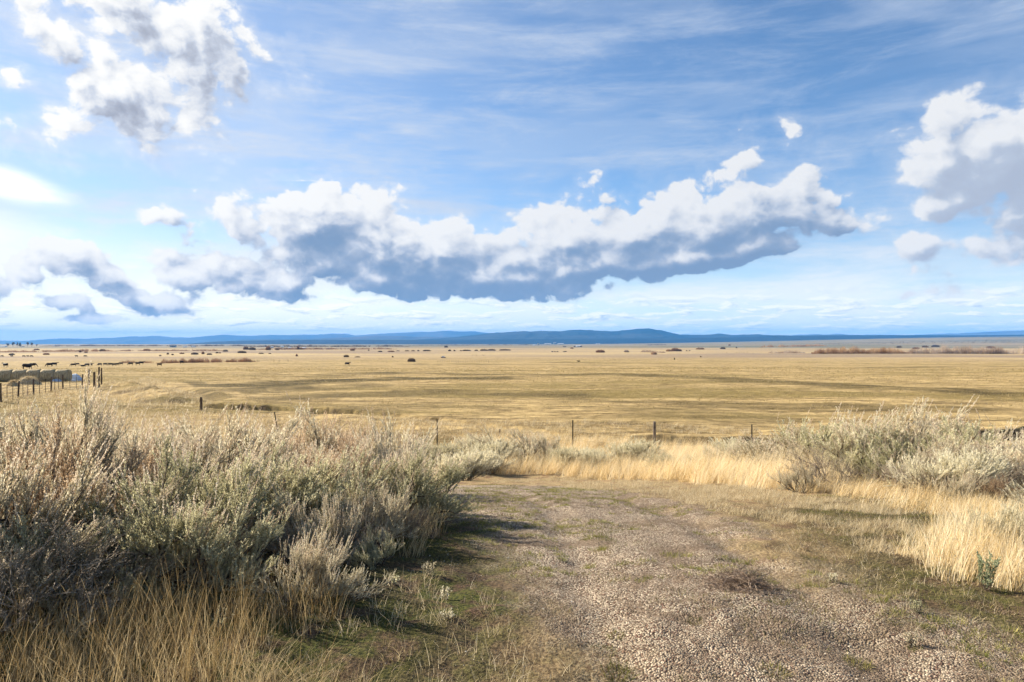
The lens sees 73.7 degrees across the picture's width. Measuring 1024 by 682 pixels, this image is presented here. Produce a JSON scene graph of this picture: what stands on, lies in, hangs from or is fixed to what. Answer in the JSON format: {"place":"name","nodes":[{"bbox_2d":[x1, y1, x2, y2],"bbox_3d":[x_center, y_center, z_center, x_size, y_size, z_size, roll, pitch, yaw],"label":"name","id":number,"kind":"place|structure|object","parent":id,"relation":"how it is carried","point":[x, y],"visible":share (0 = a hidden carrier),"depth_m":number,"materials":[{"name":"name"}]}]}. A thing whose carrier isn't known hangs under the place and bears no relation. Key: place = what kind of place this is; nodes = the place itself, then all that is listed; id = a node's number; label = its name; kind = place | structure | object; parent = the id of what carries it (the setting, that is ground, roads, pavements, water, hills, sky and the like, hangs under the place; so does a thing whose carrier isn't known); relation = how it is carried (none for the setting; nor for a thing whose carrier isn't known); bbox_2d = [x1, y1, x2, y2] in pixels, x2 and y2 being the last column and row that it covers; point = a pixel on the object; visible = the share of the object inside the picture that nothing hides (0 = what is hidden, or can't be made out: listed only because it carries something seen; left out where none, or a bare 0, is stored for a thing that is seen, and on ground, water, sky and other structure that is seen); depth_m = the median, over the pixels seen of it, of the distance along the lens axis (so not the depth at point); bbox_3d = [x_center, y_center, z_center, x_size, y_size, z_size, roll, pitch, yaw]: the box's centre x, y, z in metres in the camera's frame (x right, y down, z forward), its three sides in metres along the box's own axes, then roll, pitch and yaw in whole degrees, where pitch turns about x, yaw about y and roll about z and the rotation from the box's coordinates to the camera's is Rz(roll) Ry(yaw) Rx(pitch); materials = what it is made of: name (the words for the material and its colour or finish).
{"place":"outdoors","nodes":[
{"label":"outdoors","id":0,"kind":"place"},
{"bbox_2d":[0,331,485,343],"bbox_3d":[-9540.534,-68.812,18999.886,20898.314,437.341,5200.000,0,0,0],"label":"hills","id":1,"kind":"structure","parent":0,"point":[151,340],"depth_m":18105.13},
{"bbox_2d":[237,335,449,340],"bbox_3d":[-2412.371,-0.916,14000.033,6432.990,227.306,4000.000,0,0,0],"label":"hills","id":2,"kind":"structure","parent":0,"point":[374,337],"depth_m":13554.64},
{"bbox_2d":[0,337,1023,681],"bbox_3d":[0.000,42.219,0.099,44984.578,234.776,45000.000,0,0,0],"label":"ground","id":3,"kind":"structure","parent":0,"point":[500,585],"depth_m":6.73,"materials":[{"name":"beige plant"}]},
{"bbox_2d":[0,369,12,381],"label":"round bale","id":4,"kind":"object","parent":3,"relation":"on","point":[5,375],"visible":0.77,"depth_m":82.41},
{"bbox_2d":[11,369,26,380],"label":"round bale","id":5,"kind":"object","parent":3,"relation":"on","point":[16,374],"visible":0.63,"depth_m":82.60},
{"bbox_2d":[0,409,50,469],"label":"sagebrush","id":6,"kind":"object","parent":3,"relation":"on","point":[1,435],"visible":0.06,"depth_m":9.65,"materials":[{"name":"grey plant"}]},
{"bbox_2d":[19,376,41,384],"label":"hay heap","id":7,"kind":"object","parent":3,"relation":"on","point":[25,380],"visible":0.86,"depth_m":73.72,"materials":[{"name":"plant"}]},
{"bbox_2d":[0,374,82,401],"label":"corral fence","id":8,"kind":"object","parent":3,"relation":"on","point":[18,388],"visible":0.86,"depth_m":57.73,"materials":[{"name":"wood"}]},
{"bbox_2d":[39,369,56,380],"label":"round bale","id":9,"kind":"object","parent":3,"relation":"on","point":[44,374],"visible":0.73,"depth_m":83.13},
{"bbox_2d":[0,348,112,351],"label":"willow thicket","id":10,"kind":"object","parent":3,"relation":"on","point":[67,350],"visible":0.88,"depth_m":841.07,"materials":[{"name":"plant"}]},
{"bbox_2d":[53,369,71,380],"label":"round bale","id":11,"kind":"object","parent":3,"relation":"on","point":[65,373],"visible":0.86,"depth_m":83.45},
{"bbox_2d":[0,389,128,507],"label":"sagebrush","id":12,"kind":"object","parent":3,"relation":"on","point":[31,428],"visible":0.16,"depth_m":7.42,"materials":[{"name":"grey plant"}]},
{"bbox_2d":[0,430,141,591],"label":"sagebrush","id":13,"kind":"object","parent":3,"relation":"on","point":[25,488],"visible":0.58,"depth_m":4.67,"materials":[{"name":"grey plant"}]},
{"bbox_2d":[0,390,143,594],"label":"sagebrush","id":14,"kind":"object","parent":3,"relation":"on","point":[66,474],"visible":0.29,"depth_m":5.52,"materials":[{"name":"grey plant"}]},
{"bbox_2d":[0,518,151,633],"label":"dead shrub","id":15,"kind":"object","parent":3,"relation":"on","point":[89,569],"visible":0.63,"depth_m":4.11,"materials":[{"name":"brown plant"}]},
{"bbox_2d":[16,425,180,523],"bbox_3d":[-3.913,1.381,6.259,1.689,1.128,1.579,0,0,-43],"label":"sagebrush","id":16,"kind":"object","parent":3,"relation":"on","point":[149,462],"visible":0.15,"depth_m":6.36,"materials":[{"name":"grey plant"}]},
{"bbox_2d":[8,361,213,530],"bbox_3d":[-3.947,1.223,6.410,2.245,2.100,1.873,0,0,-24],"label":"sagebrush","id":17,"kind":"object","parent":3,"relation":"on","point":[92,421],"visible":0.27,"depth_m":6.35,"materials":[{"name":"grey plant"}]},
{"bbox_2d":[0,468,256,637],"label":"sagebrush","id":18,"kind":"object","parent":3,"relation":"on","point":[45,562],"visible":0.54,"depth_m":4.44,"materials":[{"name":"grey plant"}]},
{"bbox_2d":[0,420,283,606],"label":"sagebrush","id":19,"kind":"object","parent":3,"relation":"on","point":[157,539],"visible":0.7,"depth_m":4.91,"materials":[{"name":"grey plant"}]},
{"bbox_2d":[49,344,246,345],"bbox_3d":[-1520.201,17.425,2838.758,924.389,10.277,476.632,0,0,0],"label":"willow thicket","id":20,"kind":"object","parent":3,"relation":"on","point":[151,345],"visible":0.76,"depth_m":2813.90,"materials":[{"name":"plant"}]},
{"bbox_2d":[109,408,188,480],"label":"sagebrush","id":21,"kind":"object","parent":3,"relation":"on","point":[149,434],"visible":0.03,"depth_m":8.30,"materials":[{"name":"grey plant"}]},
{"bbox_2d":[69,400,232,456],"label":"sagebrush","id":22,"kind":"object","parent":3,"relation":"on","point":[182,430],"visible":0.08,"depth_m":11.32,"materials":[{"name":"grey plant"}]},
{"bbox_2d":[108,478,297,607],"bbox_3d":[-2.076,1.412,4.828,1.094,0.905,1.134,0,0,7],"label":"sagebrush","id":23,"kind":"object","parent":3,"relation":"on","point":[265,532],"visible":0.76,"depth_m":4.69,"materials":[{"name":"grey plant"}]},
{"bbox_2d":[100,398,312,512],"bbox_3d":[-3.549,1.419,7.303,2.308,1.498,2.875,0,0,2],"label":"sagebrush","id":24,"kind":"object","parent":3,"relation":"on","point":[228,455],"visible":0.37,"depth_m":7.69,"materials":[{"name":"grey plant"}]},
{"bbox_2d":[160,357,255,362],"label":"willow thicket","id":25,"kind":"object","parent":3,"relation":"on","point":[199,360],"visible":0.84,"depth_m":328.96,"materials":[{"name":"brown plant"}]},
{"bbox_2d":[174,413,255,472],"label":"sagebrush","id":26,"kind":"object","parent":3,"relation":"on","point":[217,438],"visible":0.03,"depth_m":10.47,"materials":[{"name":"grey plant"}]},
{"bbox_2d":[0,495,456,681],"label":"old grass","id":27,"kind":"structure","parent":3,"relation":"on","point":[184,668],"depth_m":3.72,"materials":[{"name":"beige plant"}]},
{"bbox_2d":[142,430,336,561],"bbox_3d":[-2.311,1.386,5.985,1.633,1.228,1.692,0,0,-7],"label":"sagebrush","id":28,"kind":"object","parent":3,"relation":"on","point":[293,489],"visible":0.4,"depth_m":5.82,"materials":[{"name":"grey plant"}]},
{"bbox_2d":[157,411,331,504],"bbox_3d":[-3.383,1.648,8.605,2.270,1.668,2.468,0,0,27],"label":"sagebrush","id":29,"kind":"object","parent":3,"relation":"on","point":[180,444],"visible":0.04,"depth_m":8.36,"materials":[{"name":"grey plant"}]},
{"bbox_2d":[176,504,340,580],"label":"dead shrub","id":30,"kind":"object","parent":3,"relation":"on","point":[278,550],"visible":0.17,"depth_m":5.20,"materials":[{"name":"brown plant"}]},
{"bbox_2d":[206,435,394,541],"bbox_3d":[-2.117,1.439,6.315,1.802,1.081,2.306,0,0,10],"label":"sagebrush","id":31,"kind":"object","parent":3,"relation":"on","point":[283,472],"visible":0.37,"depth_m":6.41,"materials":[{"name":"grey plant"}]},
{"bbox_2d":[281,424,338,459],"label":"sagebrush","id":32,"kind":"object","parent":3,"relation":"on","point":[331,440],"visible":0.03,"depth_m":10.11,"materials":[{"name":"grey plant"}]},
{"bbox_2d":[263,479,365,575],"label":"sagebrush","id":33,"kind":"object","parent":3,"relation":"on","point":[297,515],"visible":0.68,"depth_m":5.61,"materials":[{"name":"grey plant"}]},
{"bbox_2d":[237,424,394,506],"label":"sagebrush","id":34,"kind":"object","parent":3,"relation":"on","point":[340,451],"visible":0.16,"depth_m":7.37,"materials":[{"name":"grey plant"}]},
{"bbox_2d":[257,347,387,349],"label":"willow thicket","id":35,"kind":"object","parent":3,"relation":"on","point":[293,348],"visible":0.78,"depth_m":1188.74,"materials":[{"name":"plant"}]},
{"bbox_2d":[250,516,395,607],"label":"sagebrush","id":36,"kind":"object","parent":3,"relation":"on","point":[322,556],"visible":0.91,"depth_m":4.50,"materials":[{"name":"grey plant"}]},
{"bbox_2d":[274,506,381,572],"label":"dead shrub","id":37,"kind":"object","parent":3,"relation":"on","point":[356,540],"visible":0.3,"depth_m":5.54,"materials":[{"name":"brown plant"}]},
{"bbox_2d":[250,344,407,346],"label":"willow thicket","id":38,"kind":"object","parent":3,"relation":"on","point":[330,346],"visible":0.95,"depth_m":2382.10,"materials":[{"name":"brown plant"}]},
{"bbox_2d":[271,409,393,461],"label":"seeding shrub","id":39,"kind":"object","parent":3,"relation":"on","point":[347,435],"visible":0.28,"depth_m":10.01,"materials":[{"name":"grey plant"}]},
{"bbox_2d":[280,461,430,534],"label":"sagebrush","id":40,"kind":"object","parent":3,"relation":"on","point":[350,488],"visible":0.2,"depth_m":6.78,"materials":[{"name":"grey plant"}]},
{"bbox_2d":[286,392,431,472],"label":"sagebrush","id":41,"kind":"object","parent":3,"relation":"on","point":[381,435],"visible":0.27,"depth_m":10.07,"materials":[{"name":"grey plant"}]},
{"bbox_2d":[304,421,424,501],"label":"sagebrush","id":42,"kind":"object","parent":3,"relation":"on","point":[378,447],"visible":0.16,"depth_m":8.35,"materials":[{"name":"grey plant"}]},
{"bbox_2d":[316,479,418,550],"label":"sagebrush","id":43,"kind":"object","parent":3,"relation":"on","point":[394,517],"visible":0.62,"depth_m":6.15,"materials":[{"name":"grey plant"}]},
{"bbox_2d":[342,521,404,570],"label":"sagebrush","id":44,"kind":"object","parent":3,"relation":"on","point":[365,555],"visible":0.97,"depth_m":5.46,"materials":[{"name":"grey plant"}]},
{"bbox_2d":[347,419,442,478],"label":"sagebrush","id":45,"kind":"object","parent":3,"relation":"on","point":[403,437],"visible":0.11,"depth_m":10.65,"materials":[{"name":"grey plant"}]},
{"bbox_2d":[350,432,478,530],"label":"sagebrush","id":46,"kind":"object","parent":3,"relation":"on","point":[417,477],"visible":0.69,"depth_m":7.41,"materials":[{"name":"grey plant"}]},
{"bbox_2d":[394,504,441,539],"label":"dead shrub","id":47,"kind":"object","parent":3,"relation":"on","point":[417,521],"visible":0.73,"depth_m":6.64,"materials":[{"name":"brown plant"}]},
{"bbox_2d":[423,434,484,468],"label":"rabbitbrush","id":48,"kind":"object","parent":3,"relation":"on","point":[448,449],"visible":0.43,"depth_m":21.77,"materials":[{"name":"beige plant"}]},
{"bbox_2d":[430,446,501,480],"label":"rabbitbrush","id":49,"kind":"object","parent":3,"relation":"on","point":[475,466],"visible":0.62,"depth_m":18.80,"materials":[{"name":"beige plant"}]},
{"bbox_2d":[451,432,507,454],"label":"rabbitbrush","id":50,"kind":"object","parent":3,"relation":"on","point":[467,439],"visible":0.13,"depth_m":24.90,"materials":[{"name":"beige plant"}]},
{"bbox_2d":[469,443,516,473],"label":"rabbitbrush","id":51,"kind":"object","parent":3,"relation":"on","point":[494,468],"visible":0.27,"depth_m":20.92,"materials":[{"name":"beige plant"}]},
{"bbox_2d":[467,435,523,462],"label":"rabbitbrush","id":52,"kind":"object","parent":3,"relation":"on","point":[506,446],"visible":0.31,"depth_m":22.78,"materials":[{"name":"beige plant"}]},
{"bbox_2d":[450,422,547,466],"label":"sagebrush","id":53,"kind":"object","parent":3,"relation":"on","point":[524,442],"visible":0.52,"depth_m":23.86,"materials":[{"name":"grey plant"}]},
{"bbox_2d":[0,484,1023,681],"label":"moss","id":54,"kind":"object","parent":3,"relation":"on","point":[820,512],"visible":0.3,"depth_m":4.93,"materials":[{"name":"green plant"}]},
{"bbox_2d":[1,483,1023,681],"bbox_3d":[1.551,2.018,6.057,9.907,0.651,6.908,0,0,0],"label":"gravel","id":55,"kind":"structure","parent":3,"relation":"on","point":[848,653],"depth_m":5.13,"materials":[{"name":"grey gravel"}]},
{"bbox_2d":[2,366,1023,447],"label":"meadow stubble","id":56,"kind":"object","parent":3,"relation":"on","point":[464,371],"visible":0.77,"depth_m":80.44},
{"bbox_2d":[508,432,560,461],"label":"sagebrush","id":57,"kind":"object","parent":3,"relation":"on","point":[543,445],"visible":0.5,"depth_m":24.37,"materials":[{"name":"grey plant"}]},
{"bbox_2d":[102,404,1023,444],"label":"wire fence","id":58,"kind":"object","parent":3,"relation":"on","point":[654,429],"visible":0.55,"depth_m":27.45,"materials":[{"name":"grey metal"}]},
{"bbox_2d":[543,443,588,469],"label":"rabbitbrush","id":59,"kind":"object","parent":3,"relation":"on","point":[561,453],"visible":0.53,"depth_m":21.86,"materials":[{"name":"beige plant"}]},
{"bbox_2d":[560,445,608,465],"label":"rabbitbrush","id":60,"kind":"object","parent":3,"relation":"on","point":[577,453],"visible":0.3,"depth_m":21.68,"materials":[{"name":"beige plant"}]},
{"bbox_2d":[578,447,615,468],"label":"rabbitbrush","id":61,"kind":"object","parent":3,"relation":"on","point":[596,454],"visible":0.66,"depth_m":21.40,"materials":[{"name":"beige plant"}]},
{"bbox_2d":[596,656,638,681],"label":"grass tuft","id":62,"kind":"object","parent":3,"relation":"on","point":[614,665],"visible":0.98,"depth_m":3.66,"materials":[{"name":"plant"}]},
{"bbox_2d":[600,435,668,463],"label":"rabbitbrush","id":63,"kind":"object","parent":3,"relation":"on","point":[626,448],"visible":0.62,"depth_m":22.65,"materials":[{"name":"beige plant"}]},
{"bbox_2d":[640,450,684,468],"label":"rabbitbrush","id":64,"kind":"object","parent":3,"relation":"on","point":[656,460],"visible":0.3,"depth_m":20.49,"materials":[{"name":"beige plant"}]},
{"bbox_2d":[699,439,757,463],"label":"sagebrush","id":65,"kind":"object","parent":3,"relation":"on","point":[719,451],"visible":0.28,"depth_m":19.89,"materials":[{"name":"grey plant"}]},
{"bbox_2d":[440,486,1023,681],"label":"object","id":66,"kind":"object","parent":3,"relation":"on","point":[700,568],"visible":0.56,"depth_m":5.86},
{"bbox_2d":[445,426,1023,591],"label":"golden grass","id":67,"kind":"structure","parent":3,"relation":"on","point":[727,470],"depth_m":11.59,"materials":[{"name":"beige plant"}]},
{"bbox_2d":[702,435,769,459],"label":"rabbitbrush","id":68,"kind":"object","parent":3,"relation":"on","point":[721,444],"visible":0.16,"depth_m":20.64,"materials":[{"name":"beige plant"}]},
{"bbox_2d":[692,556,798,599],"bbox_3d":[1.630,1.757,4.945,0.806,0.317,0.846,0,0,0],"label":"dried weed heap","id":69,"kind":"object","parent":3,"relation":"on","point":[746,579],"visible":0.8,"depth_m":4.90,"materials":[{"name":"brown plant"}]},
{"bbox_2d":[729,417,821,466],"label":"sagebrush","id":70,"kind":"object","parent":3,"relation":"on","point":[736,444],"visible":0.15,"depth_m":18.68,"materials":[{"name":"grey plant"}]},
{"bbox_2d":[752,438,825,476],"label":"sagebrush","id":71,"kind":"object","parent":3,"relation":"on","point":[775,453],"visible":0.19,"depth_m":16.90,"materials":[{"name":"grey plant"}]},
{"bbox_2d":[727,418,857,478],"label":"sagebrush","id":72,"kind":"object","parent":3,"relation":"on","point":[796,436],"visible":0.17,"depth_m":17.63,"materials":[{"name":"grey plant"}]},
{"bbox_2d":[766,458,821,491],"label":"sagebrush","id":73,"kind":"object","parent":3,"relation":"on","point":[784,480],"visible":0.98,"depth_m":11.76,"materials":[{"name":"grey plant"}]},
{"bbox_2d":[783,441,876,489],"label":"sagebrush","id":74,"kind":"object","parent":3,"relation":"on","point":[816,468],"visible":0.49,"depth_m":12.79,"materials":[{"name":"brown plant"}]},
{"bbox_2d":[770,425,906,477],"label":"sagebrush","id":75,"kind":"object","parent":3,"relation":"on","point":[839,436],"visible":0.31,"depth_m":15.47,"materials":[{"name":"grey plant"}]},
{"bbox_2d":[770,407,911,478],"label":"sagebrush","id":76,"kind":"object","parent":3,"relation":"on","point":[805,435],"visible":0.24,"depth_m":16.53,"materials":[{"name":"grey plant"}]},
{"bbox_2d":[842,654,873,671],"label":"grass tuft","id":77,"kind":"object","parent":3,"relation":"on","point":[851,660],"visible":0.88,"depth_m":3.76,"materials":[{"name":"plant"}]},
{"bbox_2d":[811,346,908,353],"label":"willow thicket","id":78,"kind":"object","parent":3,"relation":"on","point":[855,350],"visible":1,"depth_m":704.40,"materials":[{"name":"brown plant"}]},
{"bbox_2d":[827,425,924,487],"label":"sagebrush","id":79,"kind":"object","parent":3,"relation":"on","point":[883,459],"visible":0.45,"depth_m":14.48,"materials":[{"name":"grey plant"}]},
{"bbox_2d":[850,454,958,496],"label":"dead shrub","id":80,"kind":"object","parent":3,"relation":"on","point":[884,477],"visible":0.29,"depth_m":12.29,"materials":[{"name":"brown plant"}]},
{"bbox_2d":[829,394,980,479],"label":"sagebrush","id":81,"kind":"object","parent":3,"relation":"on","point":[901,429],"visible":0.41,"depth_m":16.14,"materials":[{"name":"grey plant"}]},
{"bbox_2d":[811,410,1006,479],"bbox_3d":[9.267,2.417,15.753,4.342,2.095,3.935,0,0,26],"label":"sagebrush","id":82,"kind":"object","parent":3,"relation":"on","point":[922,441],"visible":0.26,"depth_m":15.13,"materials":[{"name":"grey plant"}]},
{"bbox_2d":[904,632,923,647],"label":"sage seedling","id":83,"kind":"object","parent":3,"relation":"on","point":[909,640],"visible":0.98,"depth_m":3.95,"materials":[{"name":"grey plant"}]},
{"bbox_2d":[864,430,991,486],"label":"sagebrush","id":84,"kind":"object","parent":3,"relation":"on","point":[937,448],"visible":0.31,"depth_m":13.51,"materials":[{"name":"grey plant"}]},
{"bbox_2d":[883,406,1015,461],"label":"sagebrush","id":85,"kind":"object","parent":3,"relation":"on","point":[946,435],"visible":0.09,"depth_m":15.20,"materials":[{"name":"grey plant"}]},
{"bbox_2d":[882,438,1023,496],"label":"rabbitbrush","id":86,"kind":"object","parent":3,"relation":"on","point":[977,463],"visible":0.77,"depth_m":11.12,"materials":[{"name":"beige plant"}]},
{"bbox_2d":[886,410,1020,469],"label":"sagebrush","id":87,"kind":"object","parent":3,"relation":"on","point":[955,428],"visible":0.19,"depth_m":15.30,"materials":[{"name":"grey plant"}]},
{"bbox_2d":[932,469,989,502],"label":"sagebrush","id":88,"kind":"object","parent":3,"relation":"on","point":[966,482],"visible":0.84,"depth_m":9.73,"materials":[{"name":"grey plant"}]},
{"bbox_2d":[903,441,1021,492],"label":"sagebrush","id":89,"kind":"object","parent":3,"relation":"on","point":[977,447],"visible":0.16,"depth_m":12.67,"materials":[{"name":"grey plant"}]},
{"bbox_2d":[904,344,1023,353],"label":"willow thicket","id":90,"kind":"object","parent":3,"relation":"on","point":[946,350],"visible":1,"depth_m":693.23,"materials":[{"name":"brown plant"}]},
{"bbox_2d":[923,446,1023,492],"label":"dead shrub","id":91,"kind":"object","parent":3,"relation":"on","point":[1013,477],"visible":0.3,"depth_m":11.71,"materials":[{"name":"brown plant"}]},
{"bbox_2d":[932,426,1023,479],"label":"sagebrush","id":92,"kind":"object","parent":3,"relation":"on","point":[1017,438],"visible":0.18,"depth_m":13.78,"materials":[{"name":"grey plant"}]},
{"bbox_2d":[944,494,1023,551],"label":"rabbitbrush","id":93,"kind":"object","parent":3,"relation":"on","point":[1005,513],"visible":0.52,"depth_m":6.03,"materials":[{"name":"beige plant"}]},
{"bbox_2d":[976,550,1001,589],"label":"green weed","id":94,"kind":"object","parent":3,"relation":"on","point":[988,580],"visible":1,"depth_m":4.79,"materials":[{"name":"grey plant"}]},
{"bbox_2d":[958,431,1023,490],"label":"sagebrush","id":95,"kind":"object","parent":3,"relation":"on","point":[1017,448],"visible":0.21,"depth_m":12.36,"materials":[{"name":"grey plant"}]},
{"bbox_2d":[963,433,1023,492],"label":"sagebrush","id":96,"kind":"object","parent":3,"relation":"on","point":[1020,454],"visible":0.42,"depth_m":12.42,"materials":[{"name":"grey plant"}]},
{"bbox_2d":[967,470,1023,504],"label":"seeding shrub","id":97,"kind":"object","parent":3,"relation":"on","point":[1001,485],"visible":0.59,"depth_m":9.53,"materials":[{"name":"grey plant"}]},
{"bbox_2d":[998,474,1023,512],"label":"rabbitbrush","id":98,"kind":"object","parent":3,"relation":"on","point":[1012,492],"visible":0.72,"depth_m":6.90,"materials":[{"name":"beige plant"}]},
{"bbox_2d":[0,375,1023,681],"bbox_3d":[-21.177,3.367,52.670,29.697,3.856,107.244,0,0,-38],"label":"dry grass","id":99,"kind":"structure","parent":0,"point":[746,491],"depth_m":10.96,"materials":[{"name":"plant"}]},
{"bbox_2d":[0,0,1023,340],"label":"sky","id":100,"kind":"structure","parent":0,"point":[169,168],"materials":[{"name":"blue"}]},
{"bbox_2d":[418,328,795,339],"bbox_3d":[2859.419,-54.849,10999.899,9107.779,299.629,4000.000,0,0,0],"label":"hills","id":101,"kind":"structure","parent":0,"point":[621,334],"depth_m":10390.34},
{"bbox_2d":[192,335,1023,343],"bbox_3d":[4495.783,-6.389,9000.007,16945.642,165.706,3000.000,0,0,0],"label":"mesa","id":102,"kind":"structure","parent":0,"point":[640,340],"depth_m":8330.86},
{"bbox_2d":[796,330,1023,335],"bbox_3d":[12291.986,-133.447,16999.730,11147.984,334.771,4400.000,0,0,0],"label":"hills","id":103,"kind":"structure","parent":0,"point":[1002,333],"depth_m":16561.81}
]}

